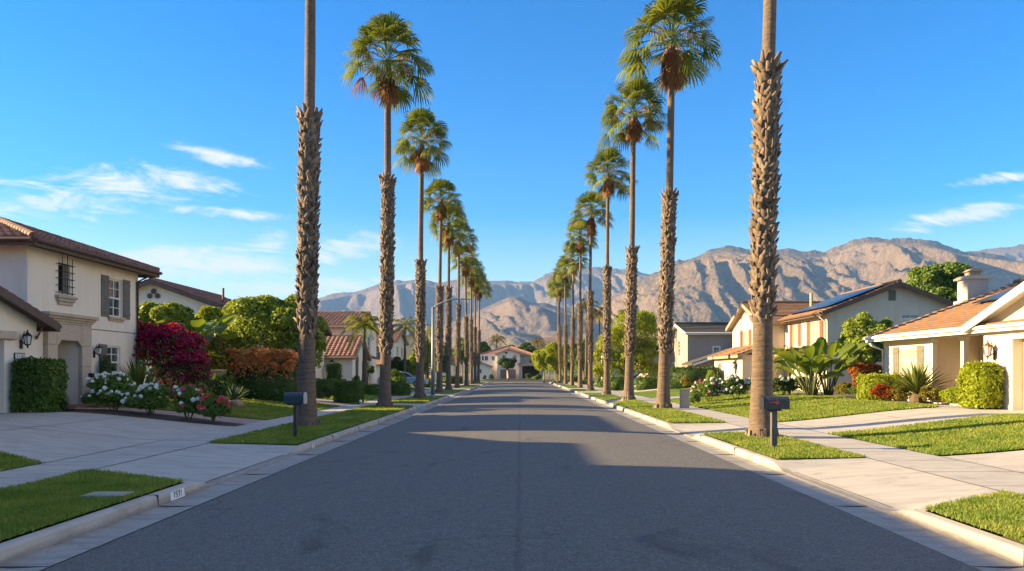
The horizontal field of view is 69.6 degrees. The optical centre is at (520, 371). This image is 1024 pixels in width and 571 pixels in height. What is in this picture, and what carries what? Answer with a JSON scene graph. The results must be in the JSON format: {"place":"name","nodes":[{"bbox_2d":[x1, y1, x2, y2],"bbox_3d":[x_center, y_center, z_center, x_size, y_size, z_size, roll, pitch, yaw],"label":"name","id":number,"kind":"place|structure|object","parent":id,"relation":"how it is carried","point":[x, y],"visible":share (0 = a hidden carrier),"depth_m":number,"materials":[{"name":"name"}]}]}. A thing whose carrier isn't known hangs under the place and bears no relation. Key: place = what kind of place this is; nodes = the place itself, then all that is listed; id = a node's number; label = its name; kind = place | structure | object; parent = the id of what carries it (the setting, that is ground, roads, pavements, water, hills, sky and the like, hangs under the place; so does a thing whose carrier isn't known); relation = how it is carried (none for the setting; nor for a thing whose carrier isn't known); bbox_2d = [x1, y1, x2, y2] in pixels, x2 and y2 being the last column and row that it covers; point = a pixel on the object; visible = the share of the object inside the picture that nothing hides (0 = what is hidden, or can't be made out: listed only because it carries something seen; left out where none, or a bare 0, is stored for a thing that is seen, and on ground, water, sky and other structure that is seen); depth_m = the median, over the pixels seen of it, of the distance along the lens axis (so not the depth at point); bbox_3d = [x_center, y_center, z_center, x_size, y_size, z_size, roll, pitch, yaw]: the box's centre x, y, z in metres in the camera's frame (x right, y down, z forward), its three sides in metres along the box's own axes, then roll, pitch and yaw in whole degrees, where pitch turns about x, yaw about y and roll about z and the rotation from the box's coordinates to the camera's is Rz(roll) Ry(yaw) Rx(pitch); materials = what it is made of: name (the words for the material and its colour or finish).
{"place":"outdoors","nodes":[
{"label":"outdoors","id":0,"kind":"place"},
{"bbox_2d":[0,470,181,539],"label":"parkway lawn","id":1,"kind":"structure","parent":0,"point":[144,492],"depth_m":8.90,"materials":[{"name":"plant"}]},
{"bbox_2d":[0,412,234,461],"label":"driveway","id":2,"kind":"structure","parent":0,"point":[42,444],"depth_m":17.64,"materials":[{"name":"concrete"}]},
{"bbox_2d":[70,407,265,423],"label":"path","id":3,"kind":"structure","parent":0,"point":[235,420],"depth_m":23.84,"materials":[{"name":"concrete"}]},
{"bbox_2d":[0,383,463,487],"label":"pavement","id":4,"kind":"structure","parent":0,"point":[23,475],"depth_m":14.84,"materials":[{"name":"concrete"}]},
{"bbox_2d":[0,395,1020,507],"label":"pavement joint","id":5,"kind":"object","parent":4,"relation":"on","point":[412,395],"visible":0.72,"depth_m":14.76,"materials":[{"name":"concrete"}]},
{"bbox_2d":[159,404,336,419],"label":"lawn","id":6,"kind":"structure","parent":0,"point":[252,411],"depth_m":25.76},
{"bbox_2d":[80,357,190,410],"bbox_3d":[-13.147,0.579,25.633,3.900,2.389,4.305,0,0,0],"label":"fern clump","id":7,"kind":"object","parent":6,"relation":"on","point":[137,374],"visible":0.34,"depth_m":25.39,"materials":[{"name":"green plant"}]},
{"bbox_2d":[156,314,236,370],"bbox_3d":[-14.419,-0.747,33.213,3.676,3.916,3.514,0,0,37],"label":"banana plant","id":8,"kind":"object","parent":6,"relation":"on","point":[207,332],"visible":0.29,"depth_m":33.25,"materials":[{"name":"green plant"}]},
{"bbox_2d":[94,384,475,482],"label":"driveway apron","id":9,"kind":"object","parent":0,"point":[203,463],"visible":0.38,"depth_m":13.95,"materials":[{"name":"concrete"}]},
{"bbox_2d":[209,409,403,443],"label":"parkway lawn","id":10,"kind":"structure","parent":0,"point":[296,439],"depth_m":17.55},
{"bbox_2d":[283,392,306,436],"bbox_3d":[-5.471,1.116,17.900,0.514,1.237,0.250,0,0,0],"label":"mailbox","id":11,"kind":"object","parent":10,"relation":"on","point":[294,399],"visible":0.92,"depth_m":17.81,"materials":[{"name":"blue paint"}]},
{"bbox_2d":[292,0,322,426],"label":"palm tree","id":12,"kind":"object","parent":10,"relation":"on","point":[309,116],"visible":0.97,"depth_m":21.58,"materials":[{"name":"brown plant"}]},
{"bbox_2d":[339,11,435,406],"bbox_3d":[-5.965,-7.217,33.536,4.526,17.934,4.343,0,0,0],"label":"palm tree","id":13,"kind":"object","parent":10,"relation":"on","point":[386,28],"visible":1,"depth_m":33.40,"materials":[{"name":"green plant"}]},
{"bbox_2d":[317,311,379,383],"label":"stucco house","id":14,"kind":"structure","parent":0,"point":[349,361],"depth_m":59.04,"materials":[{"name":"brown paint"}]},
{"bbox_2d":[332,394,394,400],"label":"lawn","id":15,"kind":"structure","parent":0,"point":[366,395],"depth_m":46.32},
{"bbox_2d":[341,311,379,385],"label":"palm tree","id":16,"kind":"object","parent":15,"relation":"on","point":[359,323],"visible":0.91,"depth_m":49.85,"materials":[{"name":"green plant"}]},
{"bbox_2d":[376,330,408,382],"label":"stucco house","id":17,"kind":"structure","parent":0,"point":[397,349],"depth_m":81.37,"materials":[{"name":"white paint"}]},
{"bbox_2d":[398,395,446,402],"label":"parkway lawn","id":18,"kind":"structure","parent":0,"point":[436,396],"depth_m":47.85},
{"bbox_2d":[391,107,452,397],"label":"palm tree","id":19,"kind":"object","parent":18,"relation":"on","point":[419,158],"visible":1,"depth_m":45.53,"materials":[{"name":"green plant"}]},
{"bbox_2d":[431,298,470,399],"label":"street lamp","id":20,"kind":"object","parent":18,"relation":"on","point":[432,366],"visible":0.96,"depth_m":43.93,"materials":[{"name":"grey metal"}]},
{"bbox_2d":[429,389,464,392],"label":"parkway lawn","id":21,"kind":"structure","parent":0,"point":[452,391],"depth_m":59.86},
{"bbox_2d":[418,179,466,393],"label":"palm tree","id":22,"kind":"object","parent":21,"relation":"on","point":[440,215],"visible":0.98,"depth_m":57.36,"materials":[{"name":"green plant"}]},
{"bbox_2d":[427,201,469,389],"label":"palm tree","id":23,"kind":"object","parent":21,"relation":"on","point":[449,233],"visible":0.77,"depth_m":64.73,"materials":[{"name":"green plant"}]},
{"bbox_2d":[452,385,477,387],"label":"parkway lawn","id":24,"kind":"structure","parent":0,"point":[465,386],"depth_m":79.92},
{"bbox_2d":[438,219,479,387],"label":"palm tree","id":25,"kind":"object","parent":24,"relation":"on","point":[458,250],"visible":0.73,"depth_m":73.92,"materials":[{"name":"green plant"}]},
{"bbox_2d":[450,244,480,384],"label":"palm tree","id":26,"kind":"object","parent":24,"relation":"on","point":[465,267],"visible":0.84,"depth_m":86.27,"materials":[{"name":"green plant"}]},
{"bbox_2d":[42,382,981,570],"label":"road","id":27,"kind":"structure","parent":0,"point":[519,476],"depth_m":9.00,"materials":[{"name":"asphalt"}]},
{"bbox_2d":[531,348,551,382],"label":"tree","id":28,"kind":"object","parent":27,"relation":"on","point":[538,357],"visible":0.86,"depth_m":116.80,"materials":[{"name":"green plant"}]},
{"bbox_2d":[0,373,1023,570],"bbox_3d":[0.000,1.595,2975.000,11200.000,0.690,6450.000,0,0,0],"label":"ground","id":29,"kind":"structure","parent":0,"point":[552,378],"depth_m":16.43,"materials":[{"name":"green plant"}]},
{"bbox_2d":[9,355,69,412],"bbox_3d":[-14.295,0.388,21.895,1.400,1.737,1.210,0,0,0],"label":"hedge","id":30,"kind":"object","parent":29,"relation":"on","point":[40,383],"visible":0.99,"depth_m":21.51,"materials":[{"name":"green plant"}]},
{"bbox_2d":[0,217,162,412],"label":"stucco house","id":31,"kind":"structure","parent":29,"relation":"on","point":[74,304],"depth_m":24.82,"materials":[{"name":"paint"}]},
{"bbox_2d":[55,255,77,305],"bbox_3d":[-15.280,-3.056,24.635,0.440,1.671,1.030,0,0,0],"label":"window","id":32,"kind":"structure","parent":31,"relation":"in","point":[66,300],"depth_m":24.69,"materials":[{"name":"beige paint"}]},
{"bbox_2d":[107,278,125,321],"bbox_3d":[-15.295,-2.685,27.770,0.250,1.590,1.100,0,0,0],"label":"window","id":33,"kind":"structure","parent":31,"relation":"in","point":[114,285],"depth_m":27.86,"materials":[{"name":"glass"}]},
{"bbox_2d":[63,409,242,425],"bbox_3d":[-11.020,1.399,22.560,5.160,0.421,1.680,0,0,0],"label":"flower bed","id":34,"kind":"object","parent":29,"relation":"on","point":[153,416],"visible":1,"depth_m":22.38,"materials":[{"name":"brown soil"}]},
{"bbox_2d":[80,371,137,410],"bbox_3d":[-12.716,0.619,22.927,1.562,1.287,1.174,0,0,17],"label":"rose bush","id":35,"kind":"object","parent":34,"relation":"on","point":[104,383],"visible":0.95,"depth_m":22.68,"materials":[{"name":"green plant"}]},
{"bbox_2d":[120,382,169,414],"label":"rose bush","id":36,"kind":"object","parent":34,"relation":"on","point":[145,396],"visible":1,"depth_m":22.38,"materials":[{"name":"green plant"}]},
{"bbox_2d":[171,383,203,419],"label":"rose bush","id":37,"kind":"object","parent":34,"relation":"on","point":[188,397],"visible":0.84,"depth_m":22.19,"materials":[{"name":"green plant"}]},
{"bbox_2d":[196,391,231,422],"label":"rose bush","id":38,"kind":"object","parent":34,"relation":"on","point":[215,406],"visible":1,"depth_m":22.00,"materials":[{"name":"green plant"}]},
{"bbox_2d":[139,301,188,363],"bbox_3d":[-16.097,-0.932,33.463,2.415,4.575,2.463,0,0,20],"label":"tree","id":39,"kind":"object","parent":29,"relation":"on","point":[152,313],"visible":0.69,"depth_m":32.75,"materials":[{"name":"green plant"}]},
{"bbox_2d":[132,320,214,399],"bbox_3d":[-14.202,-0.429,29.776,3.829,3.421,2.450,0,0,0],"label":"bougainvillea","id":40,"kind":"object","parent":29,"relation":"on","point":[186,351],"visible":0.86,"depth_m":29.19,"materials":[{"name":"purple plant"}]},
{"bbox_2d":[161,370,226,397],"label":"garden wall","id":41,"kind":"structure","parent":29,"relation":"on","point":[220,372],"depth_m":32.20,"materials":[{"name":"stone"}]},
{"bbox_2d":[203,333,238,384],"bbox_3d":[-13.587,-0.515,32.918,1.936,2.392,1.282,0,0,0],"label":"shrub","id":42,"kind":"object","parent":41,"relation":"on","point":[220,346],"visible":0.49,"depth_m":32.72,"materials":[{"name":"green plant"}]},
{"bbox_2d":[194,305,224,330],"bbox_3d":[-16.436,-1.045,38.606,2.819,4.802,2.295,0,0,0],"label":"tree","id":43,"kind":"object","parent":29,"relation":"on","point":[209,313],"visible":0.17,"depth_m":38.01,"materials":[{"name":"green plant"}]},
{"bbox_2d":[139,278,331,384],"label":"stucco house","id":44,"kind":"structure","parent":29,"relation":"on","point":[156,290],"depth_m":42.00,"materials":[{"name":"white paint"}]},
{"bbox_2d":[0,382,489,564],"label":"kerb","id":45,"kind":"structure","parent":29,"relation":"on","point":[19,547],"depth_m":9.01,"materials":[{"name":"concrete"}]},
{"bbox_2d":[0,383,491,570],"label":"gutter","id":46,"kind":"object","parent":29,"relation":"on","point":[63,551],"visible":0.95,"depth_m":9.40,"materials":[{"name":"concrete"}]},
{"bbox_2d":[218,346,298,401],"bbox_3d":[-11.733,0.105,34.121,3.984,2.550,3.034,0,0,0],"label":"hedge","id":47,"kind":"object","parent":29,"relation":"on","point":[261,374],"visible":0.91,"depth_m":33.02,"materials":[{"name":"orange plant"}]},
{"bbox_2d":[211,294,329,368],"bbox_3d":[-12.438,-1.254,36.749,5.966,5.322,3.960,0,0,0],"label":"tree","id":48,"kind":"object","parent":29,"relation":"on","point":[257,315],"visible":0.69,"depth_m":35.69,"materials":[{"name":"green plant"}]},
{"bbox_2d":[325,363,342,380],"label":"hedge","id":49,"kind":"object","parent":29,"relation":"on","point":[333,370],"visible":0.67,"depth_m":50.67,"materials":[{"name":"green plant"}]},
{"bbox_2d":[333,380,364,403],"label":"hedge","id":50,"kind":"object","parent":29,"relation":"on","point":[350,391],"visible":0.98,"depth_m":37.05,"materials":[{"name":"green plant"}]},
{"bbox_2d":[406,332,455,380],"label":"stucco house","id":51,"kind":"structure","parent":29,"relation":"on","point":[410,338],"depth_m":104.00,"materials":[{"name":"white paint"}]},
{"bbox_2d":[468,346,541,378],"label":"stucco house","id":52,"kind":"structure","parent":29,"relation":"on","point":[524,365],"depth_m":148.95,"materials":[{"name":"white paint"}]},
{"bbox_2d":[635,376,657,389],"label":"hedge","id":53,"kind":"object","parent":29,"relation":"on","point":[646,383],"visible":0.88,"depth_m":59.57,"materials":[{"name":"green plant"}]},
{"bbox_2d":[548,383,1023,570],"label":"gutter","id":54,"kind":"object","parent":29,"relation":"on","point":[962,552],"visible":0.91,"depth_m":9.38,"materials":[{"name":"concrete"}]},
{"bbox_2d":[550,382,1023,565],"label":"kerb","id":55,"kind":"structure","parent":29,"relation":"on","point":[1000,547],"depth_m":8.70,"materials":[{"name":"concrete"}]},
{"bbox_2d":[787,337,867,394],"bbox_3d":[14.914,-0.230,35.929,3.182,2.886,2.829,0,0,-21],"label":"bird of paradise","id":56,"kind":"object","parent":29,"relation":"on","point":[850,348],"visible":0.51,"depth_m":35.73,"materials":[{"name":"green plant"}]},
{"bbox_2d":[835,312,893,365],"bbox_3d":[19.118,-0.965,40.464,3.456,4.644,2.726,0,0,0],"label":"tree","id":57,"kind":"object","parent":29,"relation":"on","point":[858,328],"visible":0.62,"depth_m":39.92,"materials":[{"name":"green plant"}]},
{"bbox_2d":[905,261,972,301],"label":"tree","id":58,"kind":"object","parent":29,"relation":"on","point":[937,279],"visible":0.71,"depth_m":60.98,"materials":[{"name":"green plant"}]},
{"bbox_2d":[863,268,1023,409],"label":"stucco house","id":59,"kind":"structure","parent":29,"relation":"on","point":[977,321],"depth_m":28.06,"materials":[{"name":"white paint"}]},
{"bbox_2d":[901,348,916,376],"bbox_3d":[15.730,-0.210,29.700,0.080,1.420,1.300,0,0,0],"label":"window","id":60,"kind":"structure","parent":59,"relation":"in","point":[907,355],"depth_m":29.82,"materials":[{"name":"glass"}]},
{"bbox_2d":[0,0,1023,299],"label":"sky","id":61,"kind":"structure","parent":0,"point":[162,134],"materials":[{"name":"blue"}]},
{"bbox_2d":[426,296,602,349],"bbox_3d":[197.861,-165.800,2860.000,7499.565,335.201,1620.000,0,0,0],"label":"hills","id":62,"kind":"structure","parent":0,"point":[513,320],"depth_m":2630.22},
{"bbox_2d":[454,337,597,372],"bbox_3d":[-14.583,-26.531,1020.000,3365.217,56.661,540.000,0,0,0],"label":"foothills","id":63,"kind":"structure","parent":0,"point":[548,340],"depth_m":1079.85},
{"bbox_2d":[561,385,584,387],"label":"parkway lawn","id":64,"kind":"structure","parent":0,"point":[571,386],"depth_m":79.92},
{"bbox_2d":[557,245,588,384],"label":"palm tree","id":65,"kind":"object","parent":64,"relation":"on","point":[573,268],"visible":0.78,"depth_m":86.88,"materials":[{"name":"green plant"}]},
{"bbox_2d":[561,218,598,387],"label":"palm tree","id":66,"kind":"object","parent":64,"relation":"on","point":[580,249],"visible":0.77,"depth_m":74.79,"materials":[{"name":"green plant"}]},
{"bbox_2d":[573,389,596,390],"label":"parkway lawn","id":67,"kind":"structure","parent":0,"point":[583,390],"depth_m":63.02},
{"bbox_2d":[565,190,614,389],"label":"palm tree","id":68,"kind":"object","parent":67,"relation":"on","point":[590,223],"visible":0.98,"depth_m":63.84,"materials":[{"name":"green plant"}]},
{"bbox_2d":[582,392,620,398],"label":"parkway lawn","id":69,"kind":"structure","parent":0,"point":[598,394],"depth_m":49.85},
{"bbox_2d":[583,145,638,393],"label":"palm tree","id":70,"kind":"object","parent":69,"relation":"on","point":[608,186],"visible":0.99,"depth_m":52.27,"materials":[{"name":"green plant"}]},
{"bbox_2d":[317,244,1023,335],"bbox_3d":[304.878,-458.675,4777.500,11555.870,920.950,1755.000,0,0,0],"label":"mountains","id":71,"kind":"structure","parent":0,"point":[404,297],"depth_m":4828.63,"materials":[{"name":"stone"}]},
{"bbox_2d":[617,404,725,422],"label":"parkway lawn","id":72,"kind":"structure","parent":0,"point":[687,422],"depth_m":23.42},
{"bbox_2d":[596,76,667,400],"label":"palm tree","id":73,"kind":"object","parent":72,"relation":"on","point":[633,130],"visible":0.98,"depth_m":41.39,"materials":[{"name":"green plant"}]},
{"bbox_2d":[614,0,722,408],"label":"palm tree","id":74,"kind":"object","parent":72,"relation":"on","point":[677,65],"visible":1,"depth_m":31.82,"materials":[{"name":"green plant"}]},
{"bbox_2d":[634,388,750,397],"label":"lawn","id":75,"kind":"structure","parent":0,"point":[673,392],"depth_m":51.72,"materials":[{"name":"plant"}]},
{"bbox_2d":[670,365,720,388],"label":"hedge","id":76,"kind":"object","parent":75,"relation":"on","point":[693,374],"visible":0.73,"depth_m":55.48,"materials":[{"name":"green plant"}]},
{"bbox_2d":[670,322,732,367],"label":"stucco house","id":77,"kind":"structure","parent":0,"point":[694,344],"depth_m":68.20,"materials":[{"name":"white paint"}]},
{"bbox_2d":[557,384,997,510],"bbox_3d":[5.665,1.701,51.850,1.770,0.138,86.300,0,0,0],"label":"driveway apron","id":78,"kind":"object","parent":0,"point":[895,487],"visible":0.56,"depth_m":11.56,"materials":[{"name":"concrete"}]},
{"bbox_2d":[708,434,856,458],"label":"parkway lawn","id":79,"kind":"structure","parent":0,"point":[790,454],"depth_m":14.21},
{"bbox_2d":[745,0,787,437],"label":"palm tree","id":80,"kind":"object","parent":79,"relation":"on","point":[767,69],"visible":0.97,"depth_m":18.05,"materials":[{"name":"brown plant"}]},
{"bbox_2d":[759,395,789,447],"bbox_3d":[5.417,1.118,15.696,0.580,1.234,0.278,0,0,0],"label":"mailbox","id":81,"kind":"object","parent":79,"relation":"on","point":[773,405],"visible":0.94,"depth_m":15.63,"materials":[{"name":"black paint"}]},
{"bbox_2d":[568,382,1023,493],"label":"pavement","id":82,"kind":"structure","parent":0,"point":[988,476],"depth_m":13.97,"materials":[{"name":"concrete"}]},
{"bbox_2d":[583,237,1023,337],"bbox_3d":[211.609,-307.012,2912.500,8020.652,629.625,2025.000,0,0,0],"label":"mountains","id":83,"kind":"structure","parent":0,"point":[711,285],"depth_m":2714.51,"materials":[{"name":"stone"}]},
{"bbox_2d":[709,401,933,421],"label":"lawn","id":84,"kind":"structure","parent":0,"point":[835,415],"depth_m":24.14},
{"bbox_2d":[846,398,946,404],"bbox_3d":[14.560,1.184,29.750,1.880,0.001,6.700,0,0,0],"label":"planting bed","id":85,"kind":"object","parent":84,"relation":"on","point":[905,401],"visible":0.2,"depth_m":29.13,"materials":[{"name":"brown soil"}]},
{"bbox_2d":[848,362,883,387],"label":"shrub","id":86,"kind":"object","parent":85,"relation":"on","point":[855,370],"visible":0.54,"depth_m":32.80,"materials":[{"name":"orange plant"}]},
{"bbox_2d":[855,370,905,400],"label":"hedge","id":87,"kind":"object","parent":85,"relation":"on","point":[866,383],"visible":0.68,"depth_m":29.97,"materials":[{"name":"green plant"}]},
{"bbox_2d":[878,359,954,402],"bbox_3d":[14.983,0.357,27.653,2.728,1.785,2.867,0,0,-20],"label":"cycad","id":88,"kind":"object","parent":85,"relation":"on","point":[915,381],"visible":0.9,"depth_m":27.41,"materials":[{"name":"green plant"}]},
{"bbox_2d":[918,385,941,400],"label":"shrub","id":89,"kind":"object","parent":85,"relation":"on","point":[930,392],"visible":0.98,"depth_m":26.44,"materials":[{"name":"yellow plant"}]},
{"bbox_2d":[938,386,959,402],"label":"shrub","id":90,"kind":"object","parent":85,"relation":"in","point":[951,393],"visible":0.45,"depth_m":24.74,"materials":[{"name":"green plant"}]},
{"bbox_2d":[707,279,952,391],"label":"stucco house","id":91,"kind":"structure","parent":0,"point":[799,324],"depth_m":45.66,"materials":[{"name":"white paint"}]},
{"bbox_2d":[777,405,1023,432],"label":"driveway","id":92,"kind":"structure","parent":0,"point":[853,422],"depth_m":21.87,"materials":[{"name":"concrete"}]},
{"bbox_2d":[955,360,1005,408],"bbox_3d":[14.820,0.414,23.697,1.155,1.557,1.526,0,0,0],"label":"hedge","id":93,"kind":"object","parent":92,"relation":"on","point":[980,385],"visible":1,"depth_m":23.23,"materials":[{"name":"green plant"}]},
{"bbox_2d":[828,421,1023,454],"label":"lawn","id":94,"kind":"structure","parent":0,"point":[946,441],"depth_m":16.11,"materials":[{"name":"plant"}]},
{"bbox_2d":[942,450,1023,472],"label":"driveway","id":95,"kind":"structure","parent":0,"point":[1012,461],"depth_m":13.43,"materials":[{"name":"concrete"}]},
{"label":"parkway lawn","id":96,"kind":"structure","parent":0,"visible":0},
{"bbox_2d":[544,342,563,381],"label":"tree","id":97,"kind":"object","parent":96,"relation":"on","point":[551,350],"visible":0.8,"depth_m":111.37,"materials":[{"name":"green plant"}]},
{"bbox_2d":[546,271,571,381],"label":"palm tree","id":98,"kind":"object","parent":96,"relation":"on","point":[558,290],"visible":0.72,"depth_m":109.87,"materials":[{"name":"green plant"}]},
{"bbox_2d":[549,258,578,383],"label":"palm tree","id":99,"kind":"object","parent":96,"relation":"on","point":[565,277],"visible":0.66,"depth_m":98.76,"materials":[{"name":"green plant"}]},
{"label":"lawn","id":100,"kind":"structure","parent":0,"visible":0},
{"bbox_2d":[393,316,425,371],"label":"palm tree","id":101,"kind":"object","parent":100,"relation":"on","point":[404,325],"visible":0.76,"depth_m":65.90,"materials":[{"name":"green plant"}]},
{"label":"lawn","id":102,"kind":"structure","parent":0,"visible":0},
{"bbox_2d":[593,309,658,379],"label":"tree","id":103,"kind":"object","parent":102,"relation":"on","point":[646,322],"visible":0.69,"depth_m":75.07,"materials":[{"name":"green plant"}]},
{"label":"lawn","id":104,"kind":"structure","parent":0,"visible":0},
{"bbox_2d":[690,377,723,401],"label":"rose bush","id":105,"kind":"object","parent":104,"relation":"on","point":[704,388],"visible":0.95,"depth_m":36.54,"materials":[{"name":"green plant"}]},
{"bbox_2d":[717,373,750,398],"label":"rose bush","id":106,"kind":"object","parent":104,"relation":"on","point":[730,383],"visible":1,"depth_m":36.30,"materials":[{"name":"white plant"}]},
{"bbox_2d":[773,375,795,394],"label":"rose bush","id":107,"kind":"object","parent":104,"relation":"on","point":[781,383],"visible":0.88,"depth_m":35.91,"materials":[{"name":"green plant"}]},
{"bbox_2d":[772,339,846,395],"bbox_3d":[13.641,-0.146,35.349,3.603,2.724,4.178,0,0,35],"label":"bird of paradise","id":108,"kind":"object","parent":104,"relation":"on","point":[818,364],"visible":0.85,"depth_m":34.71,"materials":[{"name":"green plant"}]},
{"label":"parkway lawn","id":109,"kind":"structure","parent":0,"visible":0},
{"bbox_2d":[456,256,486,383],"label":"palm tree","id":110,"kind":"object","parent":109,"relation":"on","point":[472,281],"visible":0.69,"depth_m":95.37,"materials":[{"name":"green plant"}]},
{"bbox_2d":[463,267,487,382],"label":"palm tree","id":111,"kind":"object","parent":109,"relation":"on","point":[476,289],"visible":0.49,"depth_m":103.84,"materials":[{"name":"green plant"}]},
{"bbox_2d":[464,278,492,381],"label":"palm tree","id":112,"kind":"object","parent":109,"relation":"on","point":[480,294],"visible":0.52,"depth_m":111.33,"materials":[{"name":"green plant"}]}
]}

